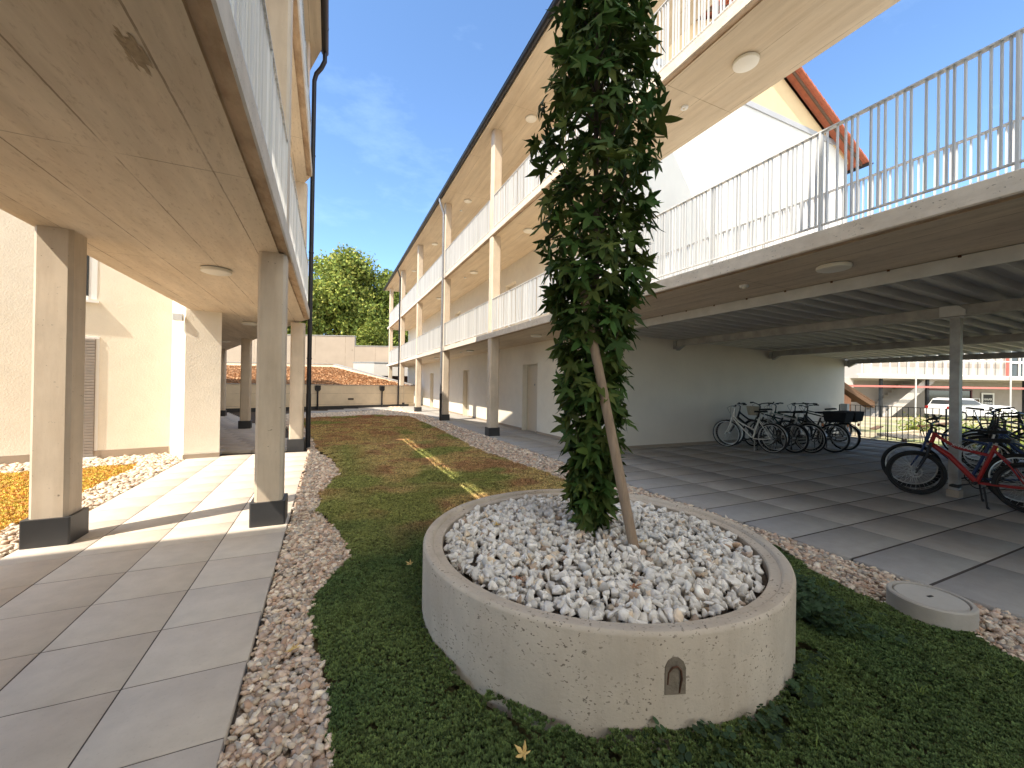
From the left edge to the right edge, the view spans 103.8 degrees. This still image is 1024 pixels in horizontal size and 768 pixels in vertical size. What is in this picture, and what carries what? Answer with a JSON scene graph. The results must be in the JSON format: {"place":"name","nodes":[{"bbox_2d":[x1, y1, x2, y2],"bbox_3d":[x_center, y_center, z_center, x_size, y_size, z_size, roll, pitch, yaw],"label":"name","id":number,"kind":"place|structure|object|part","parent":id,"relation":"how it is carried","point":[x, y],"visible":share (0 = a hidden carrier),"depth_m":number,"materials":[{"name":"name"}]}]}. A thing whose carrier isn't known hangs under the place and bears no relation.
{"place":"outdoors","nodes":[
{"label":"outdoors","id":0,"kind":"place"},
{"bbox_2d":[0,412,307,767],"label":"walkway paving","id":1,"kind":"structure","parent":0,"point":[142,722],"depth_m":2.42,"materials":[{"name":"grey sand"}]},
{"bbox_2d":[217,409,351,767],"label":"ground","id":2,"kind":"structure","parent":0,"point":[253,415],"depth_m":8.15,"materials":[{"name":"beige gravel"}]},
{"bbox_2d":[0,0,328,549],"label":"walkway building","id":3,"kind":"structure","parent":2,"relation":"on","point":[155,155],"depth_m":3.53,"materials":[{"name":"concrete"}]},
{"bbox_2d":[86,255,98,303],"bbox_3d":[-7.926,-2.194,7.205,0.730,1.390,0.083,1,0,-37],"label":"window","id":4,"kind":"structure","parent":3,"relation":"in","point":[92,264],"depth_m":7.39,"materials":[{"name":"white glass"}]},
{"bbox_2d":[200,265,232,275],"bbox_3d":[-3.482,-1.328,4.725,0.310,0.058,0.310,1,0,-25],"label":"ceiling lamp","id":5,"kind":"object","parent":3,"relation":"attached to","point":[214,270],"visible":1,"depth_m":4.64,"materials":[{"name":"glass"}]},
{"bbox_2d":[241,321,256,325],"bbox_3d":[-5.865,-1.349,8.969,0.310,0.058,0.310,1,0,-25],"label":"ceiling lamp","id":6,"kind":"object","parent":3,"relation":"attached to","point":[249,323],"visible":0.92,"depth_m":8.87,"materials":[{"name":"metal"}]},
{"bbox_2d":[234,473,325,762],"bbox_3d":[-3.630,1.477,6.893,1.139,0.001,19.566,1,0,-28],"label":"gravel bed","id":7,"kind":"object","parent":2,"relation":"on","point":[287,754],"depth_m":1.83,"materials":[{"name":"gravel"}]},
{"bbox_2d":[285,643,299,651],"bbox_3d":[-1.173,1.424,2.169,0.081,0.022,0.096,-7,2,17],"label":"fallen leaf","id":8,"kind":"object","parent":2,"relation":"on","point":[293,647],"visible":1,"depth_m":2.17,"materials":[{"name":"yellow plant"}]},
{"bbox_2d":[226,362,414,411],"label":"garage","id":9,"kind":"structure","parent":2,"relation":"on","point":[335,386],"depth_m":24.54,"materials":[{"name":"concrete"}]},
{"bbox_2d":[353,362,407,382],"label":"wall","id":10,"kind":"structure","parent":9,"relation":"part of","point":[379,368],"depth_m":35.26,"materials":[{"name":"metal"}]},
{"bbox_2d":[304,414,1023,767],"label":"sedum","id":11,"kind":"object","parent":2,"relation":"on","point":[404,450],"visible":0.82,"depth_m":2.04,"materials":[{"name":"green plant"}]},
{"bbox_2d":[514,741,530,759],"bbox_3d":[0.035,1.435,1.574,0.065,0.019,0.078,11,12,30],"label":"fallen leaf","id":12,"kind":"object","parent":11,"relation":"on","point":[523,753],"visible":1,"depth_m":1.57,"materials":[{"name":"yellow plant"}]},
{"bbox_2d":[422,489,795,749],"bbox_3d":[0.569,1.286,2.838,2.350,0.490,2.350,1,0,-25],"label":"concrete planter","id":13,"kind":"object","parent":11,"relation":"on","point":[591,678],"visible":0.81,"depth_m":1.76,"materials":[{"name":"concrete"}]},
{"bbox_2d":[524,0,682,536],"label":"sweetgum tree","id":14,"kind":"object","parent":13,"relation":"in","point":[591,57],"visible":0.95,"depth_m":2.85,"materials":[{"name":"green plant"}]},
{"bbox_2d":[443,493,764,623],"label":"white stones","id":15,"kind":"object","parent":13,"relation":"in","point":[532,522],"visible":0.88,"depth_m":2.38,"materials":[{"name":"stone"}]},
{"bbox_2d":[630,583,640,588],"bbox_3d":[0.644,1.043,2.075,0.065,0.008,0.078,-7,-2,-7],"label":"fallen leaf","id":16,"kind":"object","parent":15,"relation":"on","point":[633,585],"visible":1,"depth_m":2.08,"materials":[{"name":"brown plant"}]},
{"bbox_2d":[580,290,639,552],"bbox_3d":[0.664,0.257,2.748,0.496,1.865,0.088,1,0,41],"label":"tree stake","id":17,"kind":"object","parent":13,"relation":"on","point":[624,500],"visible":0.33,"depth_m":2.70,"materials":[{"name":"brown wood"}]},
{"bbox_2d":[319,457,1020,767],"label":"grass tufts","id":18,"kind":"object","parent":11,"relation":"on","point":[854,725],"visible":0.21,"depth_m":2.13,"materials":[{"name":"green plant"}]},
{"bbox_2d":[634,650,833,767],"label":"clover weeds","id":19,"kind":"object","parent":11,"relation":"on","point":[759,717],"visible":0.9,"depth_m":1.68,"materials":[{"name":"green plant"}]},
{"bbox_2d":[786,557,907,642],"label":"clover weeds","id":20,"kind":"object","parent":11,"relation":"on","point":[806,608],"visible":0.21,"depth_m":2.49,"materials":[{"name":"green plant"}]},
{"label":"gravel bed","id":21,"kind":"structure","parent":2,"relation":"on","visible":0},
{"bbox_2d":[286,408,425,419],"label":"gravel","id":22,"kind":"structure","parent":21,"relation":"on","point":[392,412],"depth_m":19.10,"materials":[{"name":"grey gravel"}]},
{"label":"gravel bed","id":23,"kind":"structure","parent":2,"relation":"on","visible":0},
{"bbox_2d":[0,462,137,532],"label":"sedum","id":24,"kind":"object","parent":23,"relation":"on","point":[14,507],"visible":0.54,"depth_m":5.45,"materials":[{"name":"yellow plant"}]},
{"bbox_2d":[0,452,183,558],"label":"gravel","id":25,"kind":"structure","parent":23,"relation":"on","point":[151,465],"depth_m":6.02,"materials":[{"name":"white gravel"}]},
{"bbox_2d":[304,404,1023,620],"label":"terrace paving","id":26,"kind":"structure","parent":0,"point":[997,583],"depth_m":5.22,"materials":[{"name":"grey sand"}]},
{"bbox_2d":[713,404,787,452],"bbox_3d":[5.688,1.050,9.683,0.588,1.109,1.706,1,0,-13],"label":"bicycle","id":27,"kind":"object","parent":26,"relation":"on","point":[732,420],"visible":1,"depth_m":9.56,"materials":[{"name":"beige paint"}]},
{"bbox_2d":[716,402,789,450],"bbox_3d":[5.970,1.038,9.924,0.613,1.134,1.708,4,-2,-29],"label":"bicycle","id":28,"kind":"object","parent":26,"relation":"on","point":[751,432],"visible":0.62,"depth_m":9.89,"materials":[{"name":"black paint"}]},
{"bbox_2d":[744,402,809,452],"bbox_3d":[6.364,1.032,9.809,0.637,1.154,1.743,3,-1,-22],"label":"bicycle","id":29,"kind":"object","parent":26,"relation":"on","point":[751,409],"visible":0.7,"depth_m":9.60,"materials":[{"name":"black paint"}]},
{"bbox_2d":[748,403,826,452],"bbox_3d":[6.717,1.053,9.829,0.637,1.124,1.743,-1,1,-27],"label":"bicycle","id":30,"kind":"object","parent":26,"relation":"on","point":[823,432],"visible":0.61,"depth_m":9.59,"materials":[{"name":"black metal"}]},
{"bbox_2d":[753,402,823,450],"bbox_3d":[6.993,1.045,10.142,0.622,1.154,1.729,4,-1,-21],"label":"bicycle","id":31,"kind":"object","parent":26,"relation":"on","point":[819,445],"visible":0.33,"depth_m":9.87,"materials":[{"name":"green paint"}]},
{"bbox_2d":[601,243,1023,497],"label":"bicycle shelter","id":32,"kind":"object","parent":26,"relation":"on","point":[956,311],"visible":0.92,"depth_m":6.36,"materials":[{"name":"metal"}]},
{"bbox_2d":[773,403,853,452],"bbox_3d":[7.364,1.049,9.945,0.650,1.154,1.753,2,-1,-26],"label":"bicycle","id":33,"kind":"object","parent":26,"relation":"on","point":[835,417],"visible":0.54,"depth_m":9.43,"materials":[{"name":"black paint"}]},
{"bbox_2d":[788,402,851,441],"bbox_3d":[8.874,1.100,11.558,1.754,1.114,0.650,1,0,5],"label":"bicycle","id":34,"kind":"object","parent":26,"relation":"on","point":[824,429],"visible":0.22,"depth_m":11.53,"materials":[{"name":"black paint"}]},
{"bbox_2d":[789,404,863,450],"bbox_3d":[7.957,1.091,10.323,0.643,1.094,1.747,-1,0,-22],"label":"bicycle","id":35,"kind":"object","parent":26,"relation":"on","point":[858,416],"visible":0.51,"depth_m":9.86,"materials":[{"name":"black paint"}]},
{"bbox_2d":[837,404,1023,453],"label":"railing fence","id":36,"kind":"object","parent":26,"relation":"on","point":[844,407],"visible":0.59,"depth_m":11.53,"materials":[{"name":"black metal"}]},
{"bbox_2d":[881,417,1023,505],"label":"bicycle","id":37,"kind":"object","parent":26,"relation":"on","point":[923,447],"visible":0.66,"depth_m":5.67,"materials":[{"name":"paint"}]},
{"bbox_2d":[885,420,1023,512],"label":"bicycle","id":38,"kind":"object","parent":26,"relation":"on","point":[996,478],"visible":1,"depth_m":5.34,"materials":[{"name":"red paint"}]},
{"bbox_2d":[941,407,1023,459],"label":"bicycle","id":39,"kind":"object","parent":26,"relation":"on","point":[981,426],"visible":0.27,"depth_m":9.15,"materials":[{"name":"black paint"}]},
{"bbox_2d":[962,415,1023,478],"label":"bicycle","id":40,"kind":"object","parent":26,"relation":"on","point":[1002,446],"visible":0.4,"depth_m":6.55,"materials":[{"name":"blue paint"}]},
{"bbox_2d":[962,412,1023,472],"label":"bicycle","id":41,"kind":"object","parent":26,"relation":"on","point":[971,466],"visible":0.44,"depth_m":7.20,"materials":[{"name":"black paint"}]},
{"bbox_2d":[962,409,1023,467],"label":"bicycle","id":42,"kind":"object","parent":26,"relation":"on","point":[977,434],"visible":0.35,"depth_m":7.81,"materials":[{"name":"black paint"}]},
{"bbox_2d":[962,408,1023,461],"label":"bicycle","id":43,"kind":"object","parent":26,"relation":"on","point":[978,446],"visible":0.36,"depth_m":8.35,"materials":[{"name":"green paint"}]},
{"bbox_2d":[968,407,1023,457],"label":"bicycle","id":44,"kind":"object","parent":26,"relation":"on","point":[980,428],"visible":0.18,"depth_m":8.76,"materials":[{"name":"black metal"}]},
{"bbox_2d":[305,0,1023,332],"label":"sky","id":45,"kind":"structure","parent":0,"point":[404,87],"materials":[{"name":"blue"}]},
{"bbox_2d":[389,406,1023,661],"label":"gravel","id":46,"kind":"structure","parent":0,"point":[864,580],"depth_m":3.44,"materials":[{"name":"beige gravel"}]},
{"bbox_2d":[886,581,978,636],"bbox_3d":[2.794,1.491,2.681,0.430,0.150,0.430,1,0,-25],"label":"manhole shaft","id":47,"kind":"object","parent":46,"relation":"on","point":[932,605],"visible":0.93,"depth_m":2.60,"materials":[{"name":"grey concrete"}]},
{"bbox_2d":[844,382,874,431],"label":"staircase","id":48,"kind":"structure","parent":0,"point":[851,394],"depth_m":18.08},
{"bbox_2d":[844,351,1023,419],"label":"apartment building","id":49,"kind":"structure","parent":0,"point":[904,385],"depth_m":30.03,"materials":[{"name":"white paint"}]},
{"bbox_2d":[981,393,993,404],"bbox_3d":[36.945,1.308,31.149,0.990,1.220,0.040,1,0,0],"label":"sign","id":50,"kind":"object","parent":49,"relation":"attached to","point":[987,398],"visible":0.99,"depth_m":31.14,"materials":[{"name":"white"}]},
{"bbox_2d":[1006,351,1023,377],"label":"door","id":51,"kind":"structure","parent":49,"relation":"in","point":[1014,364],"depth_m":29.97,"materials":[{"name":"glass"}]},
{"bbox_2d":[850,416,1022,447],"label":"ground","id":52,"kind":"structure","parent":0,"point":[865,431],"depth_m":22.88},
{"bbox_2d":[287,317,327,334],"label":"broadleaf tree","id":53,"kind":"object","parent":52,"relation":"on","point":[288,329],"visible":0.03,"depth_m":49.20,"materials":[{"name":"green plant"}]},
{"bbox_2d":[227,334,405,367],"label":"concrete wall","id":54,"kind":"structure","parent":52,"relation":"on","point":[345,350],"depth_m":37.97,"materials":[{"name":"concrete"}]},
{"bbox_2d":[299,242,388,335],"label":"broadleaf tree","id":55,"kind":"object","parent":52,"relation":"on","point":[342,295],"visible":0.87,"depth_m":49.90,"materials":[{"name":"green plant"}]},
{"bbox_2d":[352,318,388,345],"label":"round shrub tree","id":56,"kind":"object","parent":52,"relation":"on","point":[372,333],"visible":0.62,"depth_m":44.45,"materials":[{"name":"green plant"}]},
{"bbox_2d":[355,266,407,345],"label":"broadleaf tree","id":57,"kind":"object","parent":52,"relation":"on","point":[380,282],"visible":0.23,"depth_m":52.70,"materials":[{"name":"green plant"}]},
{"bbox_2d":[383,0,1023,449],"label":"gallery building","id":58,"kind":"structure","parent":52,"relation":"on","point":[763,158],"depth_m":9.89,"materials":[{"name":"paint"}]},
{"bbox_2d":[466,370,469,415],"bbox_3d":[-1.950,0.444,18.823,0.100,2.180,0.950,1,0,-25],"label":"door","id":59,"kind":"structure","parent":58,"relation":"in","point":[468,371],"depth_m":19.11,"materials":[{"name":"beige wood"}]},
{"bbox_2d":[510,284,515,325],"bbox_3d":[0.127,-2.518,14.403,0.100,2.124,0.900,1,0,-25],"label":"door","id":60,"kind":"structure","parent":58,"relation":"in","point":[511,287],"depth_m":14.61,"materials":[{"name":"beige wood"}]},
{"bbox_2d":[523,228,533,233],"bbox_3d":[0.466,-4.230,11.087,0.310,0.058,0.310,1,0,-25],"label":"ceiling lamp","id":61,"kind":"object","parent":58,"relation":"attached to","point":[528,230],"visible":0.96,"depth_m":11.01,"materials":[{"name":"metal"}]},
{"bbox_2d":[526,114,536,122],"bbox_3d":[0.528,-7.319,11.073,0.310,0.058,0.310,1,0,-25],"label":"ceiling lamp","id":62,"kind":"object","parent":58,"relation":"attached to","point":[531,118],"visible":1,"depth_m":11.02,"materials":[{"name":"glass"}]},
{"bbox_2d":[526,364,537,431],"bbox_3d":[0.736,0.464,12.904,0.143,2.180,1.050,1,0,-25],"label":"door","id":63,"kind":"structure","parent":58,"relation":"in","point":[532,370],"depth_m":13.07,"materials":[{"name":"beige wood"}]},
{"bbox_2d":[530,334,541,336],"bbox_3d":[0.643,-1.268,10.585,0.310,0.058,0.310,1,0,-25],"label":"ceiling lamp","id":64,"kind":"object","parent":58,"relation":"attached to","point":[535,335],"visible":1,"depth_m":10.48,"materials":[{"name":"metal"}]},
{"bbox_2d":[681,105,687,110],"bbox_3d":[2.641,-4.220,6.144,0.110,0.047,0.110,1,0,-25],"label":"motion sensor","id":65,"kind":"object","parent":58,"relation":"attached to","point":[684,107],"visible":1,"depth_m":6.12,"materials":[{"name":"white plastic"}]},
{"bbox_2d":[739,284,748,288],"bbox_3d":[3.009,-1.258,5.201,0.110,0.047,0.110,1,0,-25],"label":"motion sensor","id":66,"kind":"object","parent":58,"relation":"attached to","point":[743,286],"visible":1,"depth_m":5.17,"materials":[{"name":"white plastic"}]},
{"bbox_2d":[732,52,759,72],"bbox_3d":[3.067,-4.211,5.262,0.310,0.058,0.310,1,0,-25],"label":"ceiling lamp","id":67,"kind":"object","parent":58,"relation":"attached to","point":[745,62],"visible":1,"depth_m":5.22,"materials":[{"name":"metal"}]},
{"bbox_2d":[816,261,852,272],"bbox_3d":[3.453,-1.248,4.304,0.310,0.058,0.310,1,0,-25],"label":"ceiling lamp","id":68,"kind":"object","parent":58,"relation":"attached to","point":[835,266],"visible":1,"depth_m":4.24,"materials":[{"name":"metal"}]},
{"bbox_2d":[869,425,883,429],"bbox_3d":[14.604,1.745,16.060,1.811,0.068,0.198,1,0,-41],"label":"timber plank","id":69,"kind":"object","parent":52,"relation":"on","point":[877,427],"visible":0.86,"depth_m":15.86,"materials":[{"name":"beige wood"}]},
{"bbox_2d":[877,430,919,435],"bbox_3d":[14.125,1.781,14.615,3.172,0.105,0.198,1,0,-28],"label":"timber plank","id":70,"kind":"object","parent":52,"relation":"on","point":[904,432],"visible":0.64,"depth_m":14.60,"materials":[{"name":"beige wood"}]},
{"bbox_2d":[881,412,942,431],"bbox_3d":[17.665,1.782,17.681,1.608,1.043,1.837,1,0,-25],"label":"weed bush","id":71,"kind":"object","parent":52,"relation":"on","point":[912,426],"visible":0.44,"depth_m":17.64,"materials":[{"name":"green plant"}]},
{"bbox_2d":[881,432,948,441],"bbox_3d":[13.859,1.897,13.380,3.212,0.480,0.565,1,0,-11],"label":"timber trestle","id":72,"kind":"object","parent":52,"relation":"on","point":[911,436],"visible":0.24,"depth_m":13.14,"materials":[{"name":"beige wood"}]},
{"bbox_2d":[917,422,962,426],"bbox_3d":[18.747,1.763,17.569,2.295,0.245,0.192,1,0,-11],"label":"timber plank","id":73,"kind":"object","parent":52,"relation":"on","point":[935,423],"visible":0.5,"depth_m":17.48,"materials":[{"name":"beige wood"}]},
{"bbox_2d":[939,416,984,437],"bbox_3d":[17.753,1.748,15.564,1.606,1.101,1.661,1,0,-25],"label":"weed bush","id":74,"kind":"object","parent":52,"relation":"on","point":[967,426],"visible":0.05,"depth_m":15.51,"materials":[{"name":"green plant"}]},
{"bbox_2d":[924,398,1016,420],"bbox_3d":[31.532,1.730,27.641,4.500,1.505,1.770,1,0,0],"label":"white car","id":75,"kind":"object","parent":52,"relation":"on","point":[943,403],"visible":0.56,"depth_m":26.90,"materials":[{"name":"paint"}]},
{"bbox_3d":[29.527,1.275,27.644,0.165,0.380,1.320,1,0,0],"label":"rear window","id":76,"kind":"part","parent":75,"relation":"part of","materials":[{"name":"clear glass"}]},
{"bbox_3d":[30.624,1.230,26.841,1.670,0.340,0.035,1,0,0],"label":"side window","id":77,"kind":"part","parent":75,"relation":"part of","materials":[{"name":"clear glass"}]},
{"bbox_2d":[969,409,1023,447],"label":"weed bush","id":78,"kind":"object","parent":52,"relation":"on","point":[1013,429],"visible":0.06,"depth_m":13.93,"materials":[{"name":"green plant"}]},
{"bbox_2d":[990,410,1023,449],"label":"weed bush","id":79,"kind":"object","parent":52,"relation":"on","point":[1021,442],"visible":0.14,"depth_m":12.61,"materials":[{"name":"green plant"}]}
]}

